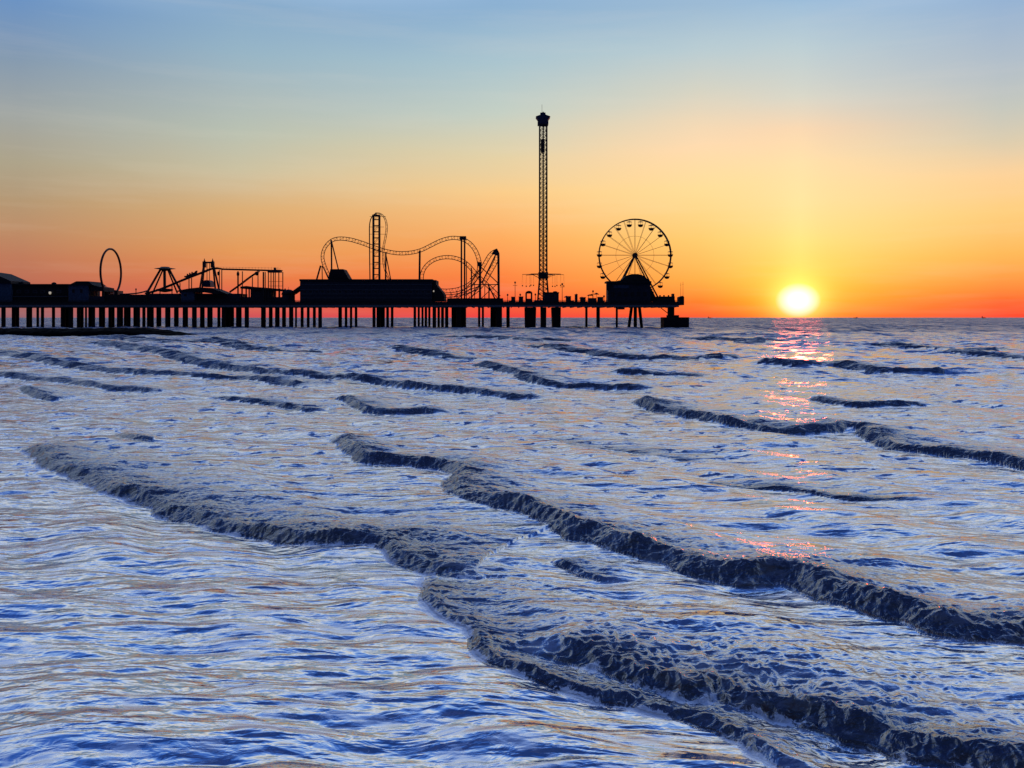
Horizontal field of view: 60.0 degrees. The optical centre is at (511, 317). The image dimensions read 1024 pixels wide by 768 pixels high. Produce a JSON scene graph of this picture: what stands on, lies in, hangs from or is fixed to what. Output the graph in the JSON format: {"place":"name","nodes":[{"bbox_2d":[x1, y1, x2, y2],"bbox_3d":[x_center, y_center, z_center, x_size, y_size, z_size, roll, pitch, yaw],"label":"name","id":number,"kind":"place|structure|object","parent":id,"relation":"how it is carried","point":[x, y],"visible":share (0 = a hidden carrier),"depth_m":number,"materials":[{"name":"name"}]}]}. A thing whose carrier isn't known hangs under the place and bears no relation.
{"place":"outdoors","nodes":[
{"label":"outdoors","id":0,"kind":"place"},
{"bbox_2d":[0,273,29,301],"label":"gabled building","id":1,"kind":"structure","parent":0,"point":[7,281],"depth_m":354.00,"materials":[{"name":"black glass"}]},
{"bbox_2d":[12,281,67,301],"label":"arcade building","id":2,"kind":"structure","parent":0,"point":[22,291],"depth_m":355.50,"materials":[{"name":"black glass"}]},
{"bbox_2d":[0,318,1023,767],"bbox_3d":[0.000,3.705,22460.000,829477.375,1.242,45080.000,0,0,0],"label":"sea","id":3,"kind":"structure","parent":0,"point":[722,542],"depth_m":15.36,"materials":[{"name":"liquid"}]},
{"bbox_2d":[0,327,196,336],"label":"rock groyne","id":4,"kind":"object","parent":3,"relation":"in","point":[53,332],"visible":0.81,"depth_m":191.22,"materials":[{"name":"black stone"}]},
{"bbox_2d":[0,300,683,327],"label":"pier","id":5,"kind":"structure","parent":3,"relation":"in","point":[458,314],"depth_m":354.00,"materials":[{"name":"concrete"}]},
{"bbox_2d":[67,281,113,301],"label":"hipped pavilion","id":6,"kind":"structure","parent":5,"relation":"on","point":[84,290],"depth_m":352.50,"materials":[{"name":"black glass"}]},
{"bbox_2d":[99,248,122,301],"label":"ring coaster","id":7,"kind":"object","parent":5,"relation":"on","point":[117,292],"visible":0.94,"depth_m":359.00,"materials":[{"name":"red paint"}]},
{"bbox_2d":[105,295,147,301],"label":"ride platform","id":8,"kind":"structure","parent":5,"relation":"on","point":[126,297],"depth_m":354.00,"materials":[{"name":"black"}]},
{"bbox_2d":[120,290,146,294],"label":"guide rail","id":9,"kind":"object","parent":8,"relation":"on","point":[132,293],"visible":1,"depth_m":355.80,"materials":[{"name":"metal"}]},
{"bbox_2d":[147,294,180,301],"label":"ticket shed","id":10,"kind":"structure","parent":5,"relation":"on","point":[164,297],"depth_m":356.00,"materials":[{"name":"black"}]},
{"bbox_2d":[145,267,180,294],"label":"pendulum ride","id":11,"kind":"object","parent":10,"relation":"on","point":[163,270],"visible":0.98,"depth_m":357.02,"materials":[{"name":"paint"}]},
{"bbox_2d":[177,287,231,301],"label":"ride hut","id":12,"kind":"object","parent":5,"relation":"on","point":[189,294],"visible":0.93,"depth_m":352.92,"materials":[{"name":"black glass"}]},
{"bbox_2d":[145,267,282,301],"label":"log flume","id":13,"kind":"object","parent":5,"relation":"on","point":[275,271],"visible":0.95,"depth_m":356.83,"materials":[{"name":"paint"}]},
{"bbox_2d":[184,271,197,277],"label":"flume boat","id":14,"kind":"object","parent":13,"relation":"on","point":[191,273],"visible":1,"depth_m":356.25,"materials":[{"name":"black paint"}]},
{"bbox_2d":[197,294,244,301],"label":"equipment shed","id":15,"kind":"structure","parent":5,"relation":"on","point":[218,297],"depth_m":356.00,"materials":[{"name":"black"}]},
{"bbox_2d":[199,259,218,293],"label":"swing frame ride","id":16,"kind":"object","parent":15,"relation":"on","point":[207,283],"visible":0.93,"depth_m":361.31,"materials":[{"name":"red paint"}]},
{"bbox_2d":[240,286,285,301],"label":"flume station","id":17,"kind":"object","parent":5,"relation":"on","point":[258,293],"visible":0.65,"depth_m":357.80,"materials":[{"name":"black"}]},
{"bbox_2d":[281,287,295,301],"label":"domed kiosk","id":18,"kind":"object","parent":5,"relation":"on","point":[286,295],"visible":0.84,"depth_m":355.83,"materials":[{"name":"black"}]},
{"bbox_2d":[290,279,445,301],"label":"pier hall","id":19,"kind":"structure","parent":5,"relation":"on","point":[394,290],"depth_m":352.00,"materials":[{"name":"black"}]},
{"bbox_2d":[328,269,351,278],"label":"rooftop plant","id":20,"kind":"object","parent":19,"relation":"on","point":[338,273],"visible":0.79,"depth_m":356.00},
{"bbox_2d":[316,212,500,297],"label":"roller coaster","id":21,"kind":"object","parent":5,"relation":"on","point":[495,252],"visible":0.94,"depth_m":367.68,"materials":[{"name":"paint"}]},
{"bbox_2d":[447,298,502,301],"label":"coaster station","id":22,"kind":"object","parent":5,"relation":"on","point":[474,299],"visible":0.5,"depth_m":355.00,"materials":[{"name":"black"}]},
{"bbox_2d":[525,291,531,301],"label":"arched booth","id":23,"kind":"object","parent":5,"relation":"on","point":[528,292],"visible":0.85,"depth_m":353.00,"materials":[{"name":"paint"}]},
{"bbox_2d":[522,112,563,301],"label":"swing tower","id":24,"kind":"structure","parent":5,"relation":"on","point":[542,118],"depth_m":358.48,"materials":[{"name":"metal"}]},
{"bbox_2d":[543,291,558,301],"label":"operator kiosk","id":25,"kind":"object","parent":5,"relation":"on","point":[552,296],"visible":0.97,"depth_m":353.00,"materials":[{"name":"black"}]},
{"bbox_2d":[587,294,596,301],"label":"awning stall","id":26,"kind":"object","parent":5,"relation":"on","point":[592,299],"visible":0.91,"depth_m":353.00},
{"bbox_2d":[605,274,656,301],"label":"wheel pavilion","id":27,"kind":"structure","parent":5,"relation":"on","point":[633,287],"depth_m":353.00,"materials":[{"name":"black"}]},
{"bbox_2d":[597,219,672,296],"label":"ferris wheel","id":28,"kind":"object","parent":5,"relation":"on","point":[634,255],"visible":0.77,"depth_m":361.19,"materials":[{"name":"paint"}]},
{"bbox_2d":[677,296,683,302],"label":"end cabin","id":29,"kind":"object","parent":5,"relation":"on","point":[679,298],"visible":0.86,"depth_m":352.00,"materials":[{"name":"black"}]},
{"bbox_2d":[661,307,688,327],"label":"mooring dolphin","id":30,"kind":"object","parent":3,"relation":"in","point":[671,319],"visible":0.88,"depth_m":350.20},
{"bbox_2d":[0,0,1023,317],"label":"sky","id":31,"kind":"structure","parent":0,"point":[792,158],"materials":[{"name":"orange"}]},
{"bbox_2d":[655,294,674,301],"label":"pump house","id":32,"kind":"structure","parent":0,"point":[666,298],"depth_m":352.00,"materials":[{"name":"paint"}]}
]}

